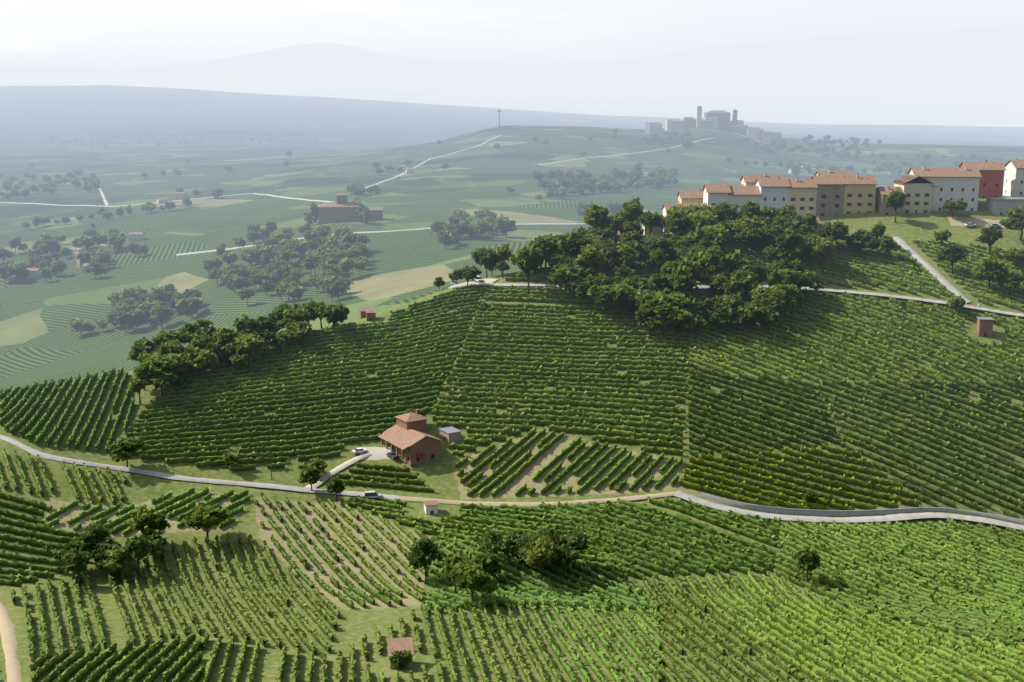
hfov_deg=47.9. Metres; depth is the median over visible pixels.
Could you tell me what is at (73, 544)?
tree
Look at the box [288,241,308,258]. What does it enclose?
tree
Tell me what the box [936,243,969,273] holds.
tree
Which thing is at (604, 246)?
tree
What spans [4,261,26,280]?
tree
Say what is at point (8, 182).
tree
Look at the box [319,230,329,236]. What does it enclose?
tree
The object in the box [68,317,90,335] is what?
tree
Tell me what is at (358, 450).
white car
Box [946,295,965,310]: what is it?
tree
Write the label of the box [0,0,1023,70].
sky
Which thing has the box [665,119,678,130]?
town
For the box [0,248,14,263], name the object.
tree
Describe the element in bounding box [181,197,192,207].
tree
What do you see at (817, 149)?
tree
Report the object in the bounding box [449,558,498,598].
tree
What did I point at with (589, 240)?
tree
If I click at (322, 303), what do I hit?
tree
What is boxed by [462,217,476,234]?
tree
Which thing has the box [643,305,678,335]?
tree
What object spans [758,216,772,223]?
tree
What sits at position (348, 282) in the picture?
tree
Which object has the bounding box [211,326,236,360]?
tree
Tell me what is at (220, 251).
tree
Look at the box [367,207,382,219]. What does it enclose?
castle wing
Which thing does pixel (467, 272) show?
tree
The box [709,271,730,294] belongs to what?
tree
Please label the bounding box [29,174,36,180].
tree
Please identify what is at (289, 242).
tree
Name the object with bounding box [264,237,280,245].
tree
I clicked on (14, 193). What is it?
tree
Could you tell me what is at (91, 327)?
tree
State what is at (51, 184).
tree
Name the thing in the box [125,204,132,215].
tree
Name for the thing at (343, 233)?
tree
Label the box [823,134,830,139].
tree
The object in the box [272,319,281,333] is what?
tree
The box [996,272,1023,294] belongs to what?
tree
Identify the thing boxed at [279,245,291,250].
tree
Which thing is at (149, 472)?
road
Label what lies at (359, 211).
tree
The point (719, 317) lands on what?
tree
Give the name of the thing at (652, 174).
tree
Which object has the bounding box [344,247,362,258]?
tree
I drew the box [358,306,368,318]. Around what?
hut crest
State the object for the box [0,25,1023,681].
terrain
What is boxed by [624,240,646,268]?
tree
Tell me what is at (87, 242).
tree
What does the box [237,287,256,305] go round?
tree
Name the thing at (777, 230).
tree
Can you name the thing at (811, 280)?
tree
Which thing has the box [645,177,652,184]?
tree
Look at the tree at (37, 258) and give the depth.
1082.72 m
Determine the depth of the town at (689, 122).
2797.51 m
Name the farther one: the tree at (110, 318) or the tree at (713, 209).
the tree at (110, 318)
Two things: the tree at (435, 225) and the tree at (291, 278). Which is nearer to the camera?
the tree at (291, 278)
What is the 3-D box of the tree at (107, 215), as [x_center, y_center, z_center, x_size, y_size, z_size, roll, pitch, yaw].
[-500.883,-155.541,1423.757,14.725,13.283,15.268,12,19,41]
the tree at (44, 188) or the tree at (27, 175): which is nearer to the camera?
the tree at (44, 188)
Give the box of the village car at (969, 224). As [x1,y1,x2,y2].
[964,223,976,226]
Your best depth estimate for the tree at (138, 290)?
901.04 m
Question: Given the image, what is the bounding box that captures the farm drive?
[306,452,370,488]
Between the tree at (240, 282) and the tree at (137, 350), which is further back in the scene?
the tree at (240, 282)
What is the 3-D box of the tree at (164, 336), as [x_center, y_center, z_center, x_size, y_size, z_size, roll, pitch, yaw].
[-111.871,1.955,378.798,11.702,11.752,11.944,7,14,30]
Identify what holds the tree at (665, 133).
on the terrain at (950, 95)
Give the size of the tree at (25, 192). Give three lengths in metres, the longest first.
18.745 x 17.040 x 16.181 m
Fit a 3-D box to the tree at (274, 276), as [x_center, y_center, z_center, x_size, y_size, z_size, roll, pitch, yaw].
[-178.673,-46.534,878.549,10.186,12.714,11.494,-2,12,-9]
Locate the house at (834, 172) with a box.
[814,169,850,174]
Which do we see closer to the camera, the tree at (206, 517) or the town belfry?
the tree at (206, 517)
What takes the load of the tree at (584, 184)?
on the terrain at (950, 95)
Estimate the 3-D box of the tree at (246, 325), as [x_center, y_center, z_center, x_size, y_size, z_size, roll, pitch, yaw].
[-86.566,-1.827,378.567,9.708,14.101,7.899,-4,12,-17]
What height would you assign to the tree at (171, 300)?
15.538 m
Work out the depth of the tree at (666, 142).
2380.88 m
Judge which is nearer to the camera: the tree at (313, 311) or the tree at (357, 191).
the tree at (313, 311)
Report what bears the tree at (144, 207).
on the terrain at (950, 95)
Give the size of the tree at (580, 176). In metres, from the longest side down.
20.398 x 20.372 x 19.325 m
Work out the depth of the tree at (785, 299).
386.95 m
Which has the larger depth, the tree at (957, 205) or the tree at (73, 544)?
the tree at (957, 205)
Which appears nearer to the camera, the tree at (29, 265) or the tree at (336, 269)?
the tree at (336, 269)
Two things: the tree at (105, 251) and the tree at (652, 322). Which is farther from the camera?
the tree at (105, 251)
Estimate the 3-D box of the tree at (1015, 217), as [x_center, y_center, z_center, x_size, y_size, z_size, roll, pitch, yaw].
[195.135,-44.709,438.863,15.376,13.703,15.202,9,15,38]
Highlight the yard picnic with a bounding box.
[441,279,497,289]
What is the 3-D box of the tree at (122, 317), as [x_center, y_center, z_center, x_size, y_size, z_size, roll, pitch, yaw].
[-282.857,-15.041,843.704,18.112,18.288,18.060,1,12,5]
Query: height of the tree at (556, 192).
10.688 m
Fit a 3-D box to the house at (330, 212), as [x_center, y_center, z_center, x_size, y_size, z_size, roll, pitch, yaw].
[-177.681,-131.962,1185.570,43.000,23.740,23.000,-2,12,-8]
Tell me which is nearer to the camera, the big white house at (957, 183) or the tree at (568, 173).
the big white house at (957, 183)
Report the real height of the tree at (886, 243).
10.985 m
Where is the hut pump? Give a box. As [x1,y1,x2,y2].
[423,500,438,513]
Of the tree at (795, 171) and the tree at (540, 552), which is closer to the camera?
the tree at (540, 552)
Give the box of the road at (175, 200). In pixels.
[0,193,332,206]
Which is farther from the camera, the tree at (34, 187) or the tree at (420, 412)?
the tree at (34, 187)
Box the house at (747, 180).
[740,173,781,185]
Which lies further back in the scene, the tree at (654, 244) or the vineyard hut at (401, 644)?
the tree at (654, 244)
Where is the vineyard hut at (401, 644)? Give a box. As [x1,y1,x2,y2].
[387,637,413,668]
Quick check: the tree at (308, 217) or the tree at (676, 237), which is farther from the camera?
the tree at (308, 217)
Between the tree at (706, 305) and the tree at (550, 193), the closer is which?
the tree at (706, 305)
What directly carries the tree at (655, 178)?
on the terrain at (950, 95)
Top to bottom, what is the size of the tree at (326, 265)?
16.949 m
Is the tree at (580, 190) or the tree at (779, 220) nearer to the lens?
the tree at (779, 220)
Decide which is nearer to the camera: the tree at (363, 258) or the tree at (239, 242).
the tree at (363, 258)
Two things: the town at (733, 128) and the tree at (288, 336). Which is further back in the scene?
the town at (733, 128)
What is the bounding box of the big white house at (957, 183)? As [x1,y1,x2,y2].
[906,166,981,210]
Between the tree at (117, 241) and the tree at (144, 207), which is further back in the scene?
the tree at (144, 207)
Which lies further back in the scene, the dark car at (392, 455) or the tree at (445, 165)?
the tree at (445, 165)
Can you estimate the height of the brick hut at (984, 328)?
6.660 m
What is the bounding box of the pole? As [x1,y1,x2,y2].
[161,440,165,466]
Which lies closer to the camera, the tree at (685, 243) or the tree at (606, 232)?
the tree at (685, 243)
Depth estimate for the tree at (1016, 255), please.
418.19 m
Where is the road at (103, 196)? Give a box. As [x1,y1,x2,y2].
[98,188,108,205]
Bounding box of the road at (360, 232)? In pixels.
[176,223,584,255]
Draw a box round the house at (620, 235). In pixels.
[617,230,623,245]
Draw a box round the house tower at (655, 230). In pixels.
[643,211,664,235]
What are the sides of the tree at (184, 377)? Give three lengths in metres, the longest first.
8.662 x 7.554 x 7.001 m
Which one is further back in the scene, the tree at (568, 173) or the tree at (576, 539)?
the tree at (568, 173)
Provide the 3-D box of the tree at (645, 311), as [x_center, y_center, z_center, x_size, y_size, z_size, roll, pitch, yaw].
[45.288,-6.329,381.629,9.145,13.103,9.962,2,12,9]
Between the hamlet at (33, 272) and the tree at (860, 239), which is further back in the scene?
the hamlet at (33, 272)
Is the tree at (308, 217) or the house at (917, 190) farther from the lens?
the tree at (308, 217)
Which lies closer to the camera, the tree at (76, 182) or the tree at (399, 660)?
the tree at (399, 660)
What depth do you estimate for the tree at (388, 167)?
1888.95 m
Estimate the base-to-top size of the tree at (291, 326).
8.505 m
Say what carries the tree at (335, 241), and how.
on the terrain at (950, 95)
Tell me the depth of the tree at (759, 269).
400.26 m
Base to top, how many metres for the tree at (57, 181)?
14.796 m
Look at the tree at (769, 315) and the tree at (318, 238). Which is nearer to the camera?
the tree at (769, 315)
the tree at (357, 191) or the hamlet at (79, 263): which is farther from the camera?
the tree at (357, 191)
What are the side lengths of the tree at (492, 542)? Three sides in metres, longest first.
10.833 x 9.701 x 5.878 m
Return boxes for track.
[0,602,21,681]
[399,492,674,505]
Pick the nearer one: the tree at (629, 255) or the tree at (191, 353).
the tree at (191, 353)
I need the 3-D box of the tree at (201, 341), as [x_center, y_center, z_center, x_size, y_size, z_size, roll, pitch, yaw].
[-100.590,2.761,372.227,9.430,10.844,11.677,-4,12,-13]
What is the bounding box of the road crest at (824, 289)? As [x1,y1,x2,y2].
[440,283,1023,316]
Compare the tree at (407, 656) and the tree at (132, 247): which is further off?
the tree at (132, 247)
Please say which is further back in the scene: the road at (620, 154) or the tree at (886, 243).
the road at (620, 154)
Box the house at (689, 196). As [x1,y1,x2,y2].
[677,189,703,202]
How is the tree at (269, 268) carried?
on the terrain at (950, 95)
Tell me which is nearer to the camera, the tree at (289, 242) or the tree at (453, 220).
the tree at (289, 242)
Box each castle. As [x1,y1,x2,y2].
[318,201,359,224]
[704,110,730,127]
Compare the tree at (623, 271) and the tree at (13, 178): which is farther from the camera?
the tree at (13, 178)
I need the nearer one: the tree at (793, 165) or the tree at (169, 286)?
the tree at (169, 286)
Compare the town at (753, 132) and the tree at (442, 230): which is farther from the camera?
the town at (753, 132)
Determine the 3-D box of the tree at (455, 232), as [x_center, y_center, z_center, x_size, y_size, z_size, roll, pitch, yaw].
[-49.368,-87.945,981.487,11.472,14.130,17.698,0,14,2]
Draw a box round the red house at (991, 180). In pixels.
[958,160,1005,197]
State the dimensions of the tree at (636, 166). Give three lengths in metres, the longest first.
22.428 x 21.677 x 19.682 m
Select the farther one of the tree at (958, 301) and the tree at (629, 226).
the tree at (629, 226)
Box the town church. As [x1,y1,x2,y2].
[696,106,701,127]
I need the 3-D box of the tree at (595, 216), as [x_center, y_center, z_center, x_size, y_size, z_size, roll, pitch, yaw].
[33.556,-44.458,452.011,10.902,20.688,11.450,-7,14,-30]
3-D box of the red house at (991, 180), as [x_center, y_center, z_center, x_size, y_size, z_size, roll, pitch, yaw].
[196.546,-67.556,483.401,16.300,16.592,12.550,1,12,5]
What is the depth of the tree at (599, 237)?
436.52 m
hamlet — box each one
[22,267,40,277]
[69,247,85,257]
[76,256,93,267]
[99,244,116,253]
[128,232,144,241]
[156,197,167,203]
[174,192,185,198]
[406,167,412,173]
[801,162,809,167]
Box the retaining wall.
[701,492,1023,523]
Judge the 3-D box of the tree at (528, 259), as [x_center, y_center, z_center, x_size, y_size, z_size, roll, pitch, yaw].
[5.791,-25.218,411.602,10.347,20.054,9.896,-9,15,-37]
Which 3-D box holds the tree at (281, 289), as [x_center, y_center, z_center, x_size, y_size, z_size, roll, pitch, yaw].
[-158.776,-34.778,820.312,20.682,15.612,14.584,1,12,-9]
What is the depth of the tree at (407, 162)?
1989.73 m
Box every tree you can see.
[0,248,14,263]
[0,264,10,282]
[2,179,11,185]
[2,183,11,191]
[4,192,12,199]
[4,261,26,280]
[6,263,23,282]
[8,175,18,181]
[8,236,21,253]
[9,189,19,197]
[13,184,21,189]
[17,180,24,185]
[17,243,27,250]
[20,188,30,198]
[20,268,29,279]
[22,172,30,177]
[22,221,30,227]
[23,262,32,267]
[26,248,42,257]
[28,257,34,265]
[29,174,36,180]
[29,184,39,192]
[32,216,41,227]
[33,239,44,248]
[33,254,54,265]
[37,259,48,268]
[37,266,52,278]
[38,183,48,187]
[38,242,49,254]
[39,217,50,225]
[40,232,53,240]
[41,186,49,191]
[42,173,51,183]
[44,239,55,251]
[47,187,54,194]
[48,251,62,262]
[49,182,56,188]
[49,265,58,276]
[52,178,61,184]
[52,259,67,274]
[53,233,65,244]
[53,239,61,253]
[53,540,93,572]
[58,176,69,185]
[60,246,72,257]
[61,217,70,223]
[61,547,91,585]
[64,172,76,179]
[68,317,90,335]
[70,178,81,188]
[71,238,82,247]
[72,169,83,175]
[74,251,90,262]
[74,523,110,561]
[75,215,83,222]
[78,234,95,251]
[81,537,121,569]
[82,184,89,192]
[82,261,106,277]
[83,228,96,235]
[85,322,96,333]
[87,213,94,219]
[89,172,96,178]
[89,178,101,184]
[91,182,99,189]
[92,233,108,244]
[92,250,109,264]
[94,252,114,266]
[94,266,106,277]
[95,319,108,328]
[97,207,108,215]
[100,210,112,218]
[100,545,136,577]
[105,233,123,250]
[106,293,121,302]
[106,309,119,327]
[107,229,118,234]
[108,436,145,466]
[109,231,124,248]
[110,299,122,310]
[112,308,133,332]
[113,301,123,312]
[115,206,123,217]
[117,303,139,312]
[118,297,138,305]
[119,290,131,299]
[124,286,148,301]
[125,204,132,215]
[125,504,151,532]
[125,533,150,575]
[126,308,147,330]
[126,341,150,360]
[127,242,140,256]
[127,374,147,403]
[128,337,157,354]
[133,355,184,395]
[137,293,151,303]
[137,300,161,322]
[137,350,153,361]
[138,529,167,544]
[139,204,152,211]
[140,172,147,178]
[140,244,148,255]
[143,351,190,390]
[145,201,156,211]
[146,539,161,564]
[147,512,170,530]
[149,303,176,328]
[150,287,177,301]
[152,299,167,305]
[152,330,183,346]
[152,344,160,354]
[158,339,184,354]
[161,284,177,291]
[164,201,176,209]
[168,292,188,312]
[169,295,182,312]
[170,371,192,388]
[174,170,182,175]
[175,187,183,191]
[175,295,202,317]
[175,297,184,313]
[177,346,202,376]
[178,321,208,343]
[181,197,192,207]
[181,288,202,296]
[183,502,230,540]
[186,331,212,349]
[189,350,219,378]
[192,188,200,196]
[195,318,215,336]
[202,259,222,272]
[203,342,224,368]
[208,266,219,283]
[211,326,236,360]
[212,188,223,198]
[213,258,222,267]
[216,247,225,255]
[216,268,227,286]
[217,342,240,366]
[218,251,237,267]
[218,273,229,288]
[222,452,238,464]
[224,165,232,171]
[225,267,244,276]
[225,274,241,292]
[228,276,251,288]
[228,353,256,369]
[231,333,271,355]
[233,237,245,251]
[233,315,262,334]
[237,248,263,267]
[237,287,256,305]
[243,267,256,278]
[244,224,260,231]
[246,230,261,246]
[249,269,262,276]
[249,272,272,290]
[251,329,275,356]
[252,245,272,266]
[255,314,279,331]
[256,228,273,240]
[258,271,270,283]
[259,279,273,295]
[260,252,272,267]
[264,221,276,233]
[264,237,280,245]
[264,265,275,272]
[268,304,298,325]
[269,249,280,258]
[270,244,283,250]
[271,260,290,268]
[272,272,281,283]
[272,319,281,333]
[273,264,292,277]
[273,333,288,352]
[274,232,293,239]
[274,249,294,261]
[274,281,303,301]
[275,283,283,301]
[276,306,311,328]
[277,331,295,346]
[278,238,298,244]
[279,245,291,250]
[279,320,311,341]
[280,271,289,281]
[281,274,301,285]
[282,160,288,166]
[282,227,293,239]
[283,285,303,303]
[285,150,291,157]
[286,239,299,251]
[287,257,300,268]
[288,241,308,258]
[289,268,303,281]
[291,320,312,347]
[295,300,318,322]
[297,225,309,233]
[297,465,322,492]
[302,256,314,276]
[303,211,312,223]
[303,229,322,240]
[304,254,324,275]
[307,239,319,254]
[308,275,319,291]
[308,458,328,471]
[309,202,317,222]
[310,236,322,247]
[311,301,326,328]
[314,257,334,266]
[314,275,335,295]
[316,242,332,251]
[316,261,336,273]
[317,303,349,332]
[319,225,333,232]
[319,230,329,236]
[319,270,341,278]
[320,235,332,243]
[320,248,339,255]
[322,283,338,301]
[324,251,340,257]
[325,238,340,248]
[325,256,339,264]
[326,477,345,500]
[328,227,349,242]
[329,280,349,298]
[331,250,345,258]
[332,264,340,274]
[334,244,346,249]
[336,277,354,294]
[338,257,356,277]
[339,231,352,243]
[341,232,360,244]
[342,242,350,250]
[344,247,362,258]
[346,183,360,194]
[350,184,357,192]
[351,244,369,255]
[352,198,361,204]
[353,234,369,243]
[354,188,362,196]
[354,260,365,270]
[355,202,363,222]
[356,256,368,263]
[361,205,370,223]
[366,186,371,193]
[372,161,380,167]
[375,167,383,175]
[384,164,393,170]
[389,650,403,667]
[392,655,408,667]
[396,166,402,172]
[401,650,411,668]
[403,160,412,164]
[403,408,425,416]
[406,535,445,583]
[429,220,445,235]
[433,277,444,290]
[437,232,454,249]
[438,224,454,230]
[438,226,453,236]
[441,163,449,169]
[443,551,467,593]
[448,272,457,280]
[449,214,459,224]
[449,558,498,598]
[450,230,460,237]
[451,234,460,243]
[452,265,481,285]
[453,208,469,221]
[453,222,470,236]
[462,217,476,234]
[468,221,476,237]
[469,220,489,239]
[471,247,502,277]
[472,552,502,577]
[473,209,487,218]
[477,528,511,554]
[480,216,495,222]
[485,264,496,276]
[486,210,496,216]
[487,222,496,234]
[493,143,500,149]
[493,214,518,237]
[494,260,509,277]
[495,243,511,274]
[501,527,532,562]
[506,187,514,191]
[509,248,542,276]
[515,243,542,293]
[517,534,541,571]
[524,236,558,273]
[524,535,556,580]
[527,233,557,266]
[533,170,544,179]
[535,194,542,200]
[536,179,552,191]
[538,526,565,570]
[543,138,548,144]
[543,251,569,267]
[545,170,555,180]
[545,541,580,577]
[546,182,557,190]
[546,190,553,198]
[547,264,595,303]
[550,256,583,294]
[553,190,560,197]
[555,170,564,177]
[555,229,588,259]
[557,187,566,191]
[558,191,566,198]
[559,178,570,190]
[561,237,594,257]
[564,170,572,177]
[564,527,587,569]
[568,179,577,188]
[568,188,575,193]
[570,226,591,235]
[573,182,581,193]
[574,273,611,305]
[576,168,587,174]
[576,172,588,180]
[576,200,589,211]
[576,239,605,271]
[577,186,583,195]
[577,208,584,216]
[580,180,589,190]
[582,202,616,229]
[586,185,595,192]
[586,234,599,241]
[587,177,600,185]
[587,226,620,241]
[587,282,639,322]
[595,180,607,191]
[595,235,606,241]
[597,183,605,191]
[600,238,618,268]
[600,242,615,272]
[602,245,621,274]
[602,273,618,283]
[604,182,612,191]
[607,200,622,213]
[607,274,649,289]
[608,211,627,242]
[611,263,635,281]
[612,182,621,190]
[613,170,622,177]
[614,243,641,266]
[617,230,644,245]
[619,197,644,223]
[619,221,643,234]
[620,288,642,318]
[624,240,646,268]
[625,179,632,188]
[626,170,635,178]
[632,163,642,172]
[632,182,641,190]
[632,289,655,309]
[633,171,641,180]
[635,169,643,174]
[635,303,658,334]
[638,233,665,248]
[639,210,664,234]
[642,271,677,292]
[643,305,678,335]
[644,237,674,267]
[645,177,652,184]
[645,291,696,327]
[646,171,656,177]
[646,249,670,274]
[651,175,663,180]
[653,179,663,188]
[657,167,667,174]
[657,285,684,294]
[660,204,694,222]
[660,258,708,282]
[662,130,670,136]
[663,140,670,145]
[664,177,672,185]
[664,210,687,236]
[667,229,691,260]
[667,307,694,334]
[668,233,700,255]
[668,265,698,296]
[669,173,676,177]
[669,258,694,280]
[670,130,678,137]
[671,177,678,185]
[675,314,706,335]
[680,245,705,282]
[681,141,690,148]
[684,209,719,229]
[684,220,702,234]
[685,202,721,218]
[692,245,731,289]
[693,223,730,245]
[695,232,731,253]
[697,296,724,315]
[707,306,739,334]
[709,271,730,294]
[711,294,726,310]
[715,201,742,223]
[720,215,766,233]
[722,269,758,301]
[723,276,747,296]
[723,293,745,328]
[725,249,748,275]
[732,301,765,333]
[733,226,769,254]
[737,259,767,299]
[739,200,765,218]
[747,284,773,303]
[749,295,782,310]
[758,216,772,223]
[758,304,781,332]
[760,205,779,222]
[761,224,782,245]
[762,245,785,261]
[764,216,786,247]
[766,257,810,274]
[766,283,799,319]
[767,266,806,286]
[775,228,807,260]
[776,204,797,219]
[778,142,785,148]
[780,283,803,312]
[783,213,817,234]
[790,268,824,290]
[791,163,800,168]
[791,168,799,174]
[793,222,821,257]
[794,144,802,151]
[795,248,810,259]
[796,546,820,580]
[801,232,821,262]
[802,491,817,501]
[804,165,811,173]
[804,211,818,228]
[810,234,836,272]
[813,147,821,151]
[816,220,848,240]
[821,146,828,152]
[822,139,830,144]
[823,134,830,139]
[846,165,853,170]
[846,229,879,256]
[871,221,885,240]
[874,166,884,172]
[878,234,897,258]
[885,188,906,222]
[886,162,894,169]
[895,168,902,175]
[924,154,930,159]
[933,229,951,245]
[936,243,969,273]
[941,199,968,217]
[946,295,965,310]
[953,160,960,166]
[971,256,1010,288]
[975,224,1003,254]
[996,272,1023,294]
[999,205,1023,239]
[1002,248,1023,265]
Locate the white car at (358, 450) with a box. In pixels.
[352,447,367,453]
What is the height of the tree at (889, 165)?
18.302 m
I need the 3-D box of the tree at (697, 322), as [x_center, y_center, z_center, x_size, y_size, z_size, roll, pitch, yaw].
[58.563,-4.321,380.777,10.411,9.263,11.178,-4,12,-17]
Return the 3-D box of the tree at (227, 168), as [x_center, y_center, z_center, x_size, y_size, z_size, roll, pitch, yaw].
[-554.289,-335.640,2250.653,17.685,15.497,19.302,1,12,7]
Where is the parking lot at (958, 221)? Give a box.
[948,216,1023,230]
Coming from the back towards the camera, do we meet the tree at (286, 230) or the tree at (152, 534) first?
the tree at (286, 230)
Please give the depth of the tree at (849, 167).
2136.18 m
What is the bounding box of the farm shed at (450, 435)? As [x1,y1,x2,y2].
[439,426,461,444]
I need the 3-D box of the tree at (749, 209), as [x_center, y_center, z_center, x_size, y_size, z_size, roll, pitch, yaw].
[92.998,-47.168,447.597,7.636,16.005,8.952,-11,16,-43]
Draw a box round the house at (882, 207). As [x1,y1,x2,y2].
[875,186,906,214]
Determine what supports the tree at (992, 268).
on the terrain at (950, 95)
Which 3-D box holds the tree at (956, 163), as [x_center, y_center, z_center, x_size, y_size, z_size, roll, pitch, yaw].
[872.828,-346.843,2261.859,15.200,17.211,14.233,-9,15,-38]
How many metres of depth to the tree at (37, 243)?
1163.67 m
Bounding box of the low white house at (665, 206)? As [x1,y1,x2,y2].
[661,201,706,231]
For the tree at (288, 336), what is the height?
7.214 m
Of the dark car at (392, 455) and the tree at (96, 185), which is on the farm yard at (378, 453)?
the dark car at (392, 455)
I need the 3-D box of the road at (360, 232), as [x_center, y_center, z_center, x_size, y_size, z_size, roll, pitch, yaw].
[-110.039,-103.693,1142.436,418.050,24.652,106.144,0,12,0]
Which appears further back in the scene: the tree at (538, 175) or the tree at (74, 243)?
the tree at (538, 175)
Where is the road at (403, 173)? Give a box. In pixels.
[365,135,500,188]
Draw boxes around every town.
[645,122,659,132]
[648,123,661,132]
[651,124,659,132]
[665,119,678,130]
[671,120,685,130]
[684,117,692,128]
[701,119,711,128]
[703,117,717,128]
[728,125,738,133]
[737,120,743,124]
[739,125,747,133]
[747,127,759,137]
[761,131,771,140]
[772,132,781,140]
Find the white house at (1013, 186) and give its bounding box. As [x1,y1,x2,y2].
[1003,158,1023,196]
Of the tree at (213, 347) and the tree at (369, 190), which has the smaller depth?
the tree at (213, 347)
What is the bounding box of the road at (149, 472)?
[0,435,399,499]
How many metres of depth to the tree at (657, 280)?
394.92 m
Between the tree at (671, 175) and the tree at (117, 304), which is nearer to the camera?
the tree at (117, 304)
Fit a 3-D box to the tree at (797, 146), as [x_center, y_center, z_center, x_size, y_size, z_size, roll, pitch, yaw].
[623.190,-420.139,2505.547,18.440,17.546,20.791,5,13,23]
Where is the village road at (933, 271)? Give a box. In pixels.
[893,236,970,302]
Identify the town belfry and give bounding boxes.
[732,109,737,124]
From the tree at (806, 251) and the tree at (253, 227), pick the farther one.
the tree at (253, 227)
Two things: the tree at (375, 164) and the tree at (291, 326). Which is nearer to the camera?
the tree at (291, 326)
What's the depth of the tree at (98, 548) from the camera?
268.62 m
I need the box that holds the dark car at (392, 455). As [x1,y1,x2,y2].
[386,452,398,458]
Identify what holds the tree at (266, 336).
on the terrain at (950, 95)
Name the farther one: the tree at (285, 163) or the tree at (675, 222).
the tree at (285, 163)
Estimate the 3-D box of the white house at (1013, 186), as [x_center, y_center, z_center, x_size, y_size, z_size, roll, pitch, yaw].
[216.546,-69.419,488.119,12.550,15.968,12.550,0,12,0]
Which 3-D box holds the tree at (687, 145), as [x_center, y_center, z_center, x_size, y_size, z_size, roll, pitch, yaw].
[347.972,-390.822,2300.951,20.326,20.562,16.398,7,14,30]
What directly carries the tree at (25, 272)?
on the terrain at (950, 95)
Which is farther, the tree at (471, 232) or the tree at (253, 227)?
the tree at (253, 227)
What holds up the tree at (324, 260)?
on the terrain at (950, 95)
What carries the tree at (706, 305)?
on the terrain at (950, 95)
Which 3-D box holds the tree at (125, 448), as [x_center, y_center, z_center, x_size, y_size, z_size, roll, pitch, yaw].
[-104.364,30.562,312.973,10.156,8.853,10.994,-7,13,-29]
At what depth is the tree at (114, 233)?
1157.36 m
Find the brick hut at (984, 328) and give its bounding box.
[976,317,993,337]
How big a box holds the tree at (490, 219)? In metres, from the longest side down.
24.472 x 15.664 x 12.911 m
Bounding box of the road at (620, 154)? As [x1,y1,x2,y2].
[538,138,713,164]
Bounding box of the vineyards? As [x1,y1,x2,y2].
[0,231,1023,681]
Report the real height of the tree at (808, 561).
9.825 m
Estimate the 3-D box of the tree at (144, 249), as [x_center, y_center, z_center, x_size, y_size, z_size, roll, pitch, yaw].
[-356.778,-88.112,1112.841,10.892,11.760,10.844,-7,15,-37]
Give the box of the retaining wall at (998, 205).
[984,197,1023,214]
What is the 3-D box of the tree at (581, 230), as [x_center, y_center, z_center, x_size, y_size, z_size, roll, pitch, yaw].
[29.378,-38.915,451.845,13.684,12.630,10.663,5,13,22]
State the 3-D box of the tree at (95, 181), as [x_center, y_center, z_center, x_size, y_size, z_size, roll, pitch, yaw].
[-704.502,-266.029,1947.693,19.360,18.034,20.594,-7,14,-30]
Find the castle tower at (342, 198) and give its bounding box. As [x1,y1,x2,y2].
[336,193,347,203]
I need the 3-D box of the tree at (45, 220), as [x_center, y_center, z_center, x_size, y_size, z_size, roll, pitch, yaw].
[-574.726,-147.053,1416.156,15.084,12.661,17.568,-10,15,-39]
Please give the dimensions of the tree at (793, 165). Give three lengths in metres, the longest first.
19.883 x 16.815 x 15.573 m
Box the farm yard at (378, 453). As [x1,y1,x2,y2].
[359,447,391,459]
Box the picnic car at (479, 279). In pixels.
[474,276,482,281]
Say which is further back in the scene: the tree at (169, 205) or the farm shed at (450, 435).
the tree at (169, 205)
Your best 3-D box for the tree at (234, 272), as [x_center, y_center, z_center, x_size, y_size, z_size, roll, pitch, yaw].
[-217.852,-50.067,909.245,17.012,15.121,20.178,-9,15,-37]
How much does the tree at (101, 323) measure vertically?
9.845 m
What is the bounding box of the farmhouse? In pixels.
[378,409,441,465]
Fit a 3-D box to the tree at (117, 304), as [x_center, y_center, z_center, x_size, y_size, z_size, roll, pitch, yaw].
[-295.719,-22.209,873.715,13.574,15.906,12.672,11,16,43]
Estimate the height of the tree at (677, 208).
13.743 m
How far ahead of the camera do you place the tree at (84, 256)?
1079.88 m
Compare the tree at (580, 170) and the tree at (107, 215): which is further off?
the tree at (580, 170)
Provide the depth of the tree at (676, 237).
428.07 m
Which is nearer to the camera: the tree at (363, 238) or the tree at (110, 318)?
the tree at (110, 318)
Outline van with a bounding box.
[364,491,381,498]
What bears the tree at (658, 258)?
on the terrain at (950, 95)
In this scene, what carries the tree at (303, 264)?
on the terrain at (950, 95)
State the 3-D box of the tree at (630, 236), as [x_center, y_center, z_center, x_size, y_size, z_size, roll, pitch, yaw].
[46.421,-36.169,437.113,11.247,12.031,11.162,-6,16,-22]
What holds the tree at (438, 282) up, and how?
on the terrain at (950, 95)
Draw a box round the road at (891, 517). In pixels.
[674,491,1023,529]
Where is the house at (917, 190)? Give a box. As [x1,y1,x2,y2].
[892,174,933,212]
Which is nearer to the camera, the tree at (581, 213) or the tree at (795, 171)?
the tree at (581, 213)
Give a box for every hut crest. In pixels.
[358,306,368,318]
[365,308,376,320]

